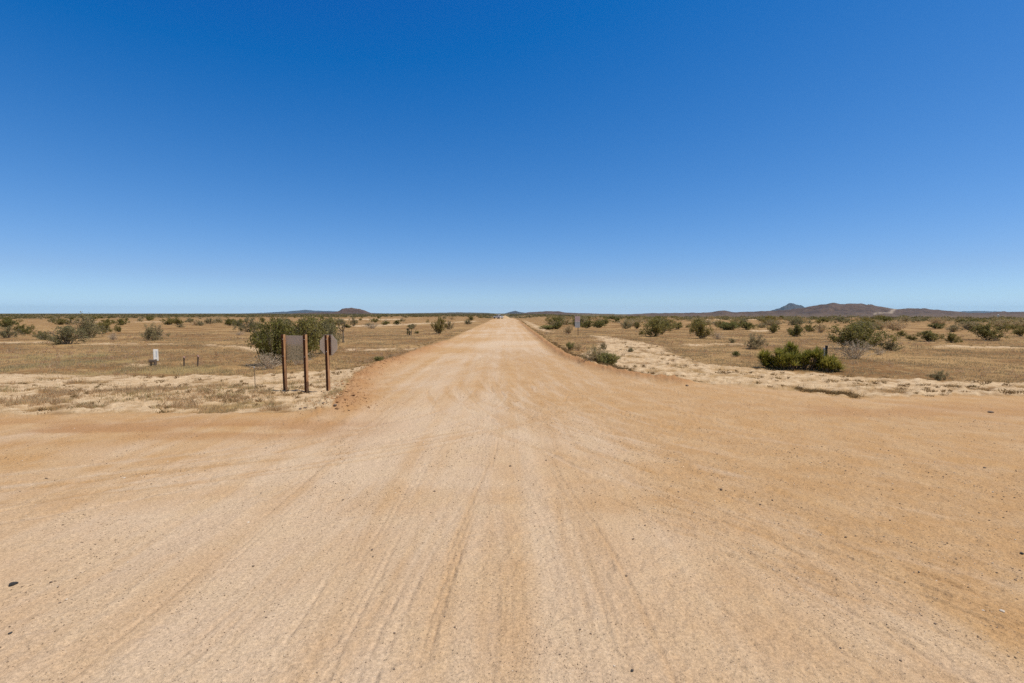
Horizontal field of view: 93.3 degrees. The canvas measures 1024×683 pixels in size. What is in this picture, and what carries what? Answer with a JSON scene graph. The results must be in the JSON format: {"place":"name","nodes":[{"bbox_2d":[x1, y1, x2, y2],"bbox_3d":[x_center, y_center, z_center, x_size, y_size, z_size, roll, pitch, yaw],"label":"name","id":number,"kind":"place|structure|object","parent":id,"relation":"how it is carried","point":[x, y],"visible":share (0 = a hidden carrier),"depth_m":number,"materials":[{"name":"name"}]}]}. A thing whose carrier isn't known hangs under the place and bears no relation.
{"place":"outdoors","nodes":[
{"label":"outdoors","id":0,"kind":"place"},
{"bbox_2d":[268,310,335,313],"bbox_3d":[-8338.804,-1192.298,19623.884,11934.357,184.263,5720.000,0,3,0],"label":"mountain","id":1,"kind":"structure","parent":0,"point":[303,311],"depth_m":18109.12,"materials":[{"name":"grey stone"}]},
{"bbox_2d":[292,308,374,313],"bbox_3d":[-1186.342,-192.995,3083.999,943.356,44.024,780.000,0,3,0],"label":"hill","id":2,"kind":"structure","parent":0,"point":[350,311],"depth_m":2842.05,"materials":[{"name":"stone"}]},
{"bbox_2d":[391,312,495,313],"bbox_3d":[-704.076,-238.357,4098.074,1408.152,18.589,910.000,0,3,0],"label":"hill","id":3,"kind":"structure","parent":0,"point":[446,313],"depth_m":3783.80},
{"bbox_2d":[0,318,1023,682],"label":"dirt road","id":4,"kind":"structure","parent":0,"point":[330,582],"depth_m":5.26,"materials":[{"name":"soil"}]},
{"bbox_2d":[0,313,1023,416],"bbox_3d":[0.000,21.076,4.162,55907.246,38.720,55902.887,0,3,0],"label":"desert ground","id":5,"kind":"structure","parent":0,"point":[132,327],"depth_m":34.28,"materials":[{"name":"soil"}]},
{"bbox_2d":[0,319,19,326],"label":"desert bush","id":6,"kind":"object","parent":5,"relation":"on","point":[7,323],"visible":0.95,"depth_m":82.07,"materials":[{"name":"green plant"}]},
{"bbox_2d":[0,325,25,337],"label":"desert bush","id":7,"kind":"object","parent":5,"relation":"on","point":[8,329],"visible":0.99,"depth_m":47.88,"materials":[{"name":"green plant"}]},
{"bbox_2d":[11,324,36,334],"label":"desert bush","id":8,"kind":"object","parent":5,"relation":"on","point":[27,329],"visible":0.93,"depth_m":55.77,"materials":[{"name":"green plant"}]},
{"bbox_2d":[29,331,45,338],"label":"desert bush","id":9,"kind":"object","parent":5,"relation":"on","point":[39,332],"visible":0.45,"depth_m":44.52,"materials":[{"name":"green plant"}]},
{"bbox_2d":[47,318,68,324],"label":"desert bush","id":10,"kind":"object","parent":5,"relation":"on","point":[61,321],"visible":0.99,"depth_m":101.50,"materials":[{"name":"green plant"}]},
{"bbox_2d":[32,324,91,343],"bbox_3d":[-35.695,-0.518,38.103,3.360,1.712,3.286,1,3,9],"label":"desert bush","id":11,"kind":"object","parent":5,"relation":"on","point":[66,336],"visible":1,"depth_m":38.13,"materials":[{"name":"green plant"}]},
{"bbox_2d":[71,311,108,337],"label":"desert bush","id":12,"kind":"object","parent":5,"relation":"on","point":[89,326],"visible":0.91,"depth_m":47.67,"materials":[{"name":"green plant"}]},
{"bbox_2d":[95,318,112,324],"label":"desert bush","id":13,"kind":"object","parent":5,"relation":"on","point":[108,320],"visible":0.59,"depth_m":91.02,"materials":[{"name":"green plant"}]},
{"bbox_2d":[97,322,116,332],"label":"desert bush","id":14,"kind":"object","parent":5,"relation":"on","point":[107,325],"visible":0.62,"depth_m":58.13,"materials":[{"name":"green plant"}]},
{"bbox_2d":[110,324,121,331],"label":"desert bush","id":15,"kind":"object","parent":5,"relation":"on","point":[118,329],"visible":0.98,"depth_m":63.47,"materials":[{"name":"green plant"}]},
{"bbox_2d":[112,318,129,324],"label":"desert bush","id":16,"kind":"object","parent":5,"relation":"on","point":[121,321],"visible":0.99,"depth_m":97.85,"materials":[{"name":"green plant"}]},
{"bbox_2d":[139,322,171,340],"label":"desert bush","id":17,"kind":"object","parent":5,"relation":"on","point":[151,333],"visible":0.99,"depth_m":43.18,"materials":[{"name":"green plant"}]},
{"bbox_2d":[153,349,158,364],"bbox_3d":[-16.786,0.777,22.803,0.226,0.825,0.228,3,4,42],"label":"utility marker","id":18,"kind":"object","parent":5,"relation":"on","point":[155,355],"visible":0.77,"depth_m":22.79,"materials":[{"name":"white paint"}]},
{"bbox_2d":[162,317,174,324],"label":"desert bush","id":19,"kind":"object","parent":5,"relation":"on","point":[167,322],"visible":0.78,"depth_m":101.23,"materials":[{"name":"green plant"}]},
{"bbox_2d":[0,380,341,411],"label":"verge grass","id":20,"kind":"structure","parent":5,"relation":"on","point":[32,400],"depth_m":13.65,"materials":[{"name":"beige plant"}]},
{"bbox_2d":[169,316,183,324],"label":"desert bush","id":21,"kind":"object","parent":5,"relation":"on","point":[176,321],"visible":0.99,"depth_m":99.33,"materials":[{"name":"green plant"}]},
{"bbox_2d":[203,318,215,323],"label":"desert bush","id":22,"kind":"object","parent":5,"relation":"on","point":[207,320],"visible":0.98,"depth_m":109.80,"materials":[{"name":"green plant"}]},
{"bbox_2d":[224,319,233,325],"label":"desert bush","id":23,"kind":"object","parent":5,"relation":"on","point":[228,322],"visible":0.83,"depth_m":96.72,"materials":[{"name":"green plant"}]},
{"bbox_2d":[231,318,245,325],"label":"desert bush","id":24,"kind":"object","parent":5,"relation":"on","point":[240,322],"visible":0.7,"depth_m":89.03,"materials":[{"name":"green plant"}]},
{"bbox_2d":[230,316,261,331],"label":"desert bush","id":25,"kind":"object","parent":5,"relation":"on","point":[243,327],"visible":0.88,"depth_m":63.34,"materials":[{"name":"green plant"}]},
{"bbox_2d":[243,353,289,369],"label":"dead bush","id":26,"kind":"object","parent":5,"relation":"on","point":[267,363],"visible":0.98,"depth_m":20.80,"materials":[{"name":"grey plant"}]},
{"bbox_2d":[245,315,304,364],"bbox_3d":[-11.113,-0.051,23.017,2.676,2.530,2.293,-3,4,-42],"label":"desert bush","id":27,"kind":"object","parent":5,"relation":"on","point":[265,341],"visible":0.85,"depth_m":22.61,"materials":[{"name":"green plant"}]},
{"bbox_2d":[263,316,295,336],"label":"desert bush","id":28,"kind":"object","parent":5,"relation":"on","point":[284,322],"visible":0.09,"depth_m":41.82,"materials":[{"name":"green plant"}]},
{"bbox_2d":[281,334,308,392],"bbox_3d":[-6.580,0.817,14.666,0.914,2.071,0.111,1,3,17],"label":"two post sign","id":29,"kind":"object","parent":5,"relation":"on","point":[294,347],"visible":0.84,"depth_m":14.69,"materials":[{"name":"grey wood"}]},
{"bbox_2d":[281,350,315,364],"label":"dead bush","id":30,"kind":"object","parent":5,"relation":"on","point":[296,362],"visible":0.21,"depth_m":22.49,"materials":[{"name":"grey plant"}]},
{"bbox_2d":[270,315,327,357],"bbox_3d":[-11.539,-0.160,26.338,2.982,2.611,3.321,1,3,11],"label":"desert bush","id":31,"kind":"object","parent":5,"relation":"on","point":[312,340],"visible":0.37,"depth_m":25.80,"materials":[{"name":"green plant"}]},
{"bbox_2d":[288,315,339,344],"bbox_3d":[-15.336,-0.913,37.265,3.909,2.499,3.348,-1,3,-14],"label":"desert bush","id":32,"kind":"object","parent":5,"relation":"on","point":[319,318],"visible":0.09,"depth_m":37.16,"materials":[{"name":"green plant"}]},
{"bbox_2d":[320,335,336,390],"bbox_3d":[-5.475,0.833,14.389,0.619,2.070,0.112,1,3,18],"label":"stop sign","id":33,"kind":"object","parent":5,"relation":"on","point":[328,345],"visible":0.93,"depth_m":14.35,"materials":[{"name":"grey wood"}]},
{"bbox_2d":[313,318,343,352],"bbox_3d":[-11.452,-0.297,29.550,2.295,2.312,2.347,0,3,4],"label":"desert bush","id":34,"kind":"object","parent":5,"relation":"on","point":[330,330],"visible":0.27,"depth_m":29.09,"materials":[{"name":"green plant"}]},
{"bbox_2d":[337,319,345,342],"bbox_3d":[-13.902,-0.824,39.462,1.019,2.090,0.655,0,3,0],"label":"joshua tree","id":35,"kind":"object","parent":5,"relation":"on","point":[343,322],"visible":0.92,"depth_m":39.50,"materials":[{"name":"green plant"}]},
{"bbox_2d":[348,316,357,325],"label":"desert bush","id":36,"kind":"object","parent":5,"relation":"on","point":[352,322],"visible":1,"depth_m":88.30,"materials":[{"name":"green plant"}]},
{"bbox_2d":[301,356,405,415],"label":"clods","id":37,"kind":"object","parent":5,"relation":"on","point":[346,390],"visible":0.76,"depth_m":14.00,"materials":[{"name":"soil"}]},
{"bbox_2d":[362,322,380,328],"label":"dead bush","id":38,"kind":"object","parent":5,"relation":"on","point":[371,325],"visible":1,"depth_m":78.14,"materials":[{"name":"grey plant"}]},
{"bbox_2d":[425,316,447,332],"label":"desert bush","id":39,"kind":"object","parent":5,"relation":"on","point":[438,326],"visible":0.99,"depth_m":56.65,"materials":[{"name":"green plant"}]},
{"bbox_2d":[445,320,454,328],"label":"desert bush","id":40,"kind":"object","parent":5,"relation":"on","point":[449,325],"visible":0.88,"depth_m":73.93,"materials":[{"name":"green plant"}]},
{"bbox_2d":[0,313,1020,321],"bbox_3d":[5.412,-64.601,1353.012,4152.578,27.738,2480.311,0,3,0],"label":"distant scrub","id":41,"kind":"object","parent":5,"relation":"on","point":[38,316],"visible":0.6,"depth_m":312.91,"materials":[{"name":"green plant"}]},
{"bbox_2d":[0,319,1023,415],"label":"sand verge","id":42,"kind":"structure","parent":5,"relation":"on","point":[794,379],"depth_m":16.63,"materials":[{"name":"beige sand"}]},
{"bbox_2d":[3,321,1023,413],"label":"weeds","id":43,"kind":"object","parent":42,"relation":"on","point":[815,390],"visible":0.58,"depth_m":15.61,"materials":[{"name":"brown plant"}]},
{"bbox_2d":[580,344,608,360],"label":"dry bush","id":44,"kind":"object","parent":42,"relation":"on","point":[594,352],"visible":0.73,"depth_m":22.62,"materials":[{"name":"plant"}]},
{"bbox_2d":[597,352,620,364],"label":"green shrub","id":45,"kind":"object","parent":42,"relation":"on","point":[609,358],"visible":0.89,"depth_m":22.02,"materials":[{"name":"green plant"}]},
{"bbox_2d":[539,325,560,328],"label":"green shrub","id":46,"kind":"object","parent":5,"relation":"on","point":[548,327],"visible":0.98,"depth_m":73.61,"materials":[{"name":"green plant"}]},
{"bbox_2d":[545,316,563,324],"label":"desert bush","id":47,"kind":"object","parent":5,"relation":"on","point":[551,321],"visible":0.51,"depth_m":93.32,"materials":[{"name":"green plant"}]},
{"bbox_2d":[552,320,563,328],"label":"desert bush","id":48,"kind":"object","parent":5,"relation":"on","point":[559,324],"visible":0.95,"depth_m":73.52,"materials":[{"name":"green plant"}]},
{"bbox_2d":[560,317,572,324],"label":"dry bush","id":49,"kind":"object","parent":5,"relation":"on","point":[565,322],"visible":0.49,"depth_m":103.74,"materials":[{"name":"plant"}]},
{"bbox_2d":[563,326,572,333],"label":"dry bush","id":50,"kind":"object","parent":5,"relation":"on","point":[568,329],"visible":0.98,"depth_m":58.13,"materials":[{"name":"plant"}]},
{"bbox_2d":[566,342,574,349],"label":"green shrub","id":51,"kind":"object","parent":5,"relation":"on","point":[568,345],"visible":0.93,"depth_m":32.00,"materials":[{"name":"green plant"}]},
{"bbox_2d":[575,316,579,327],"bbox_3d":[7.100,-1.646,52.548,0.580,2.300,0.090,0,3,-6],"label":"roadside sign","id":52,"kind":"object","parent":5,"relation":"on","point":[577,321],"visible":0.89,"depth_m":52.48,"materials":[{"name":"white metal"}]},
{"bbox_2d":[573,343,583,349],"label":"dry bush","id":53,"kind":"object","parent":5,"relation":"on","point":[576,346],"visible":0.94,"depth_m":31.65,"materials":[{"name":"plant"}]},
{"bbox_2d":[581,320,593,327],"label":"desert bush","id":54,"kind":"object","parent":5,"relation":"on","point":[586,324],"visible":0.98,"depth_m":78.15,"materials":[{"name":"green plant"}]},
{"bbox_2d":[593,321,604,327],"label":"desert bush","id":55,"kind":"object","parent":5,"relation":"on","point":[598,324],"visible":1,"depth_m":80.29,"materials":[{"name":"green plant"}]},
{"bbox_2d":[621,321,632,328],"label":"desert bush","id":56,"kind":"object","parent":5,"relation":"on","point":[625,323],"visible":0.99,"depth_m":75.91,"materials":[{"name":"green plant"}]},
{"bbox_2d":[617,318,637,325],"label":"dry bush","id":57,"kind":"object","parent":5,"relation":"on","point":[629,322],"visible":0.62,"depth_m":92.21,"materials":[{"name":"plant"}]},
{"bbox_2d":[638,317,673,336],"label":"desert bush","id":58,"kind":"object","parent":5,"relation":"on","point":[656,329],"visible":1,"depth_m":50.25,"materials":[{"name":"green plant"}]},
{"bbox_2d":[659,319,680,330],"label":"desert bush","id":59,"kind":"object","parent":5,"relation":"on","point":[665,324],"visible":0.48,"depth_m":67.52,"materials":[{"name":"green plant"}]},
{"bbox_2d":[686,319,699,327],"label":"desert bush","id":60,"kind":"object","parent":5,"relation":"on","point":[693,322],"visible":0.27,"depth_m":76.82,"materials":[{"name":"green plant"}]},
{"bbox_2d":[688,318,716,338],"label":"desert bush","id":61,"kind":"object","parent":5,"relation":"on","point":[699,328],"visible":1,"depth_m":46.12,"materials":[{"name":"green plant"}]},
{"bbox_2d":[719,322,738,329],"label":"green shrub","id":62,"kind":"object","parent":5,"relation":"on","point":[728,326],"visible":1,"depth_m":71.61,"materials":[{"name":"green plant"}]},
{"bbox_2d":[742,322,757,329],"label":"desert bush","id":63,"kind":"object","parent":5,"relation":"on","point":[746,325],"visible":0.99,"depth_m":71.68,"materials":[{"name":"green plant"}]},
{"bbox_2d":[743,331,772,348],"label":"desert bush","id":64,"kind":"object","parent":5,"relation":"on","point":[756,344],"visible":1,"depth_m":32.76,"materials":[{"name":"grey plant"}]},
{"bbox_2d":[763,324,779,332],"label":"desert bush","id":65,"kind":"object","parent":5,"relation":"on","point":[774,329],"visible":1,"depth_m":59.12,"materials":[{"name":"green plant"}]},
{"bbox_2d":[764,318,781,325],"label":"dry bush","id":66,"kind":"object","parent":5,"relation":"on","point":[768,322],"visible":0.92,"depth_m":90.50,"materials":[{"name":"plant"}]},
{"bbox_2d":[754,340,826,369],"bbox_3d":[12.219,0.560,21.111,3.210,1.338,1.950,0,3,0],"label":"bush","id":67,"kind":"object","parent":5,"relation":"on","point":[783,358],"visible":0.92,"depth_m":20.85,"materials":[{"name":"green plant"}]},
{"bbox_2d":[782,316,805,324],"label":"desert bush","id":68,"kind":"object","parent":5,"relation":"on","point":[796,320],"visible":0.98,"depth_m":99.00,"materials":[{"name":"green plant"}]},
{"bbox_2d":[786,324,807,336],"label":"desert bush","id":69,"kind":"object","parent":5,"relation":"on","point":[797,330],"visible":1,"depth_m":50.42,"materials":[{"name":"green plant"}]},
{"bbox_2d":[803,323,815,331],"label":"desert bush","id":70,"kind":"object","parent":5,"relation":"on","point":[810,328],"visible":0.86,"depth_m":63.37,"materials":[{"name":"green plant"}]},
{"bbox_2d":[814,322,826,332],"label":"dry bush","id":71,"kind":"object","parent":5,"relation":"on","point":[820,329],"visible":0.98,"depth_m":60.66,"materials":[{"name":"plant"}]},
{"bbox_2d":[813,317,831,321],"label":"desert bush","id":72,"kind":"object","parent":5,"relation":"on","point":[822,320],"visible":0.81,"depth_m":128.13,"materials":[{"name":"green plant"}]},
{"bbox_2d":[814,353,847,371],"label":"yucca clump","id":73,"kind":"object","parent":5,"relation":"on","point":[829,363],"visible":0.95,"depth_m":20.29,"materials":[{"name":"green plant"}]},
{"bbox_2d":[830,316,850,323],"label":"desert bush","id":74,"kind":"object","parent":5,"relation":"on","point":[840,320],"visible":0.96,"depth_m":112.85,"materials":[{"name":"green plant"}]},
{"bbox_2d":[828,336,884,358],"bbox_3d":[17.987,0.337,25.841,2.417,1.260,2.501,-1,3,-9],"label":"dead bush","id":75,"kind":"object","parent":5,"relation":"on","point":[854,350],"visible":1,"depth_m":25.43,"materials":[{"name":"grey plant"}]},
{"bbox_2d":[823,318,902,348],"bbox_3d":[23.623,-0.459,32.534,4.295,2.174,4.394,-1,4,-21],"label":"desert bush","id":76,"kind":"object","parent":5,"relation":"on","point":[859,332],"visible":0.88,"depth_m":32.57,"materials":[{"name":"green plant"}]},
{"bbox_2d":[852,320,879,329],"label":"desert bush","id":77,"kind":"object","parent":5,"relation":"on","point":[873,325],"visible":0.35,"depth_m":67.17,"materials":[{"name":"grey plant"}]},
{"bbox_2d":[873,346,885,354],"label":"dead bush","id":78,"kind":"object","parent":5,"relation":"on","point":[875,348],"visible":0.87,"depth_m":28.16,"materials":[{"name":"grey plant"}]},
{"bbox_2d":[874,320,886,329],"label":"dry bush","id":79,"kind":"object","parent":5,"relation":"on","point":[880,327],"visible":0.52,"depth_m":71.46,"materials":[{"name":"plant"}]},
{"bbox_2d":[874,316,892,322],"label":"desert bush","id":80,"kind":"object","parent":5,"relation":"on","point":[885,318],"visible":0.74,"depth_m":113.79,"materials":[{"name":"green plant"}]},
{"bbox_2d":[880,340,904,350],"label":"desert bush","id":81,"kind":"object","parent":5,"relation":"on","point":[891,346],"visible":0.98,"depth_m":31.24,"materials":[{"name":"grey plant"}]},
{"bbox_2d":[878,319,912,330],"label":"dry bush","id":82,"kind":"object","parent":5,"relation":"on","point":[891,325],"visible":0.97,"depth_m":68.61,"materials":[{"name":"plant"}]},
{"bbox_2d":[892,316,910,322],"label":"desert bush","id":83,"kind":"object","parent":5,"relation":"on","point":[904,318],"visible":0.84,"depth_m":118.58,"materials":[{"name":"green plant"}]},
{"bbox_2d":[896,331,907,335],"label":"desert bush","id":84,"kind":"object","parent":5,"relation":"on","point":[900,333],"visible":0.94,"depth_m":50.63,"materials":[{"name":"green plant"}]},
{"bbox_2d":[905,334,917,339],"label":"desert bush","id":85,"kind":"object","parent":5,"relation":"on","point":[909,337],"visible":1,"depth_m":43.39,"materials":[{"name":"green plant"}]},
{"bbox_2d":[910,318,925,321],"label":"desert bush","id":86,"kind":"object","parent":5,"relation":"on","point":[916,320],"visible":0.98,"depth_m":128.11,"materials":[{"name":"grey plant"}]},
{"bbox_2d":[915,330,954,340],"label":"desert bush","id":87,"kind":"object","parent":5,"relation":"on","point":[929,336],"visible":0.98,"depth_m":41.98,"materials":[{"name":"green plant"}]},
{"bbox_2d":[927,323,948,328],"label":"desert bush","id":88,"kind":"object","parent":5,"relation":"on","point":[932,325],"visible":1,"depth_m":75.69,"materials":[{"name":"green plant"}]},
{"bbox_2d":[925,370,953,379],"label":"desert bush","id":89,"kind":"object","parent":5,"relation":"on","point":[938,375],"visible":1,"depth_m":17.56,"materials":[{"name":"green plant"}]},
{"bbox_2d":[927,317,953,325],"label":"dry bush","id":90,"kind":"object","parent":5,"relation":"on","point":[939,322],"visible":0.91,"depth_m":94.64,"materials":[{"name":"plant"}]},
{"bbox_2d":[940,333,963,342],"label":"desert bush","id":91,"kind":"object","parent":5,"relation":"on","point":[950,337],"visible":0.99,"depth_m":40.08,"materials":[{"name":"green plant"}]},
{"bbox_2d":[944,323,962,331],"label":"desert bush","id":92,"kind":"object","parent":5,"relation":"on","point":[954,328],"visible":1,"depth_m":63.34,"materials":[{"name":"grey plant"}]},
{"bbox_2d":[957,321,979,329],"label":"desert bush","id":93,"kind":"object","parent":5,"relation":"on","point":[965,325],"visible":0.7,"depth_m":70.29,"materials":[{"name":"grey plant"}]},
{"bbox_2d":[968,321,1013,339],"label":"desert bush","id":94,"kind":"object","parent":5,"relation":"on","point":[986,331],"visible":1,"depth_m":43.86,"materials":[{"name":"green plant"}]},
{"bbox_2d":[987,317,1021,328],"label":"dry bush","id":95,"kind":"object","parent":5,"relation":"on","point":[1000,322],"visible":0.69,"depth_m":76.02,"materials":[{"name":"plant"}]},
{"bbox_2d":[1007,323,1022,329],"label":"desert bush","id":96,"kind":"object","parent":5,"relation":"on","point":[1011,326],"visible":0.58,"depth_m":72.58,"materials":[{"name":"green plant"}]},
{"bbox_2d":[1009,318,1023,326],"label":"dry bush","id":97,"kind":"object","parent":5,"relation":"on","point":[1020,321],"visible":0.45,"depth_m":81.14,"materials":[{"name":"plant"}]},
{"bbox_2d":[1010,325,1023,335],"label":"desert bush","id":98,"kind":"object","parent":5,"relation":"on","point":[1018,332],"visible":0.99,"depth_m":51.59,"materials":[{"name":"green plant"}]},
{"bbox_2d":[0,0,1023,313],"label":"sky","id":99,"kind":"structure","parent":0,"point":[157,156],"materials":[{"name":"blue"}]},
{"bbox_2d":[504,311,523,313],"bbox_3d":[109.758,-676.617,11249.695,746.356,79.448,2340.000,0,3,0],"label":"mountain","id":100,"kind":"structure","parent":0,"point":[514,312],"depth_m":10403.21,"materials":[{"name":"grey stone"}]},
{"bbox_2d":[522,311,614,314],"bbox_3d":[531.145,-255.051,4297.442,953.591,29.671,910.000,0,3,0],"label":"hill","id":101,"kind":"structure","parent":0,"point":[551,312],"depth_m":4008.72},
{"bbox_2d":[771,303,804,310],"bbox_3d":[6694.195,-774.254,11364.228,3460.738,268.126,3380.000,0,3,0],"label":"mountain","id":102,"kind":"structure","parent":0,"point":[789,306],"depth_m":10518.10,"materials":[{"name":"stone"}]},
{"bbox_2d":[627,303,1023,317],"bbox_3d":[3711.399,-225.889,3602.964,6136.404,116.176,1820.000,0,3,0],"label":"hill","id":103,"kind":"structure","parent":0,"point":[849,309],"depth_m":3130.03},
{"bbox_2d":[961,311,1000,312],"bbox_3d":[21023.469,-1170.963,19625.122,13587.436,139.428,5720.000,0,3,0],"label":"mountain","id":104,"kind":"structure","parent":0,"point":[980,311],"depth_m":18465.99,"materials":[{"name":"grey stone"}]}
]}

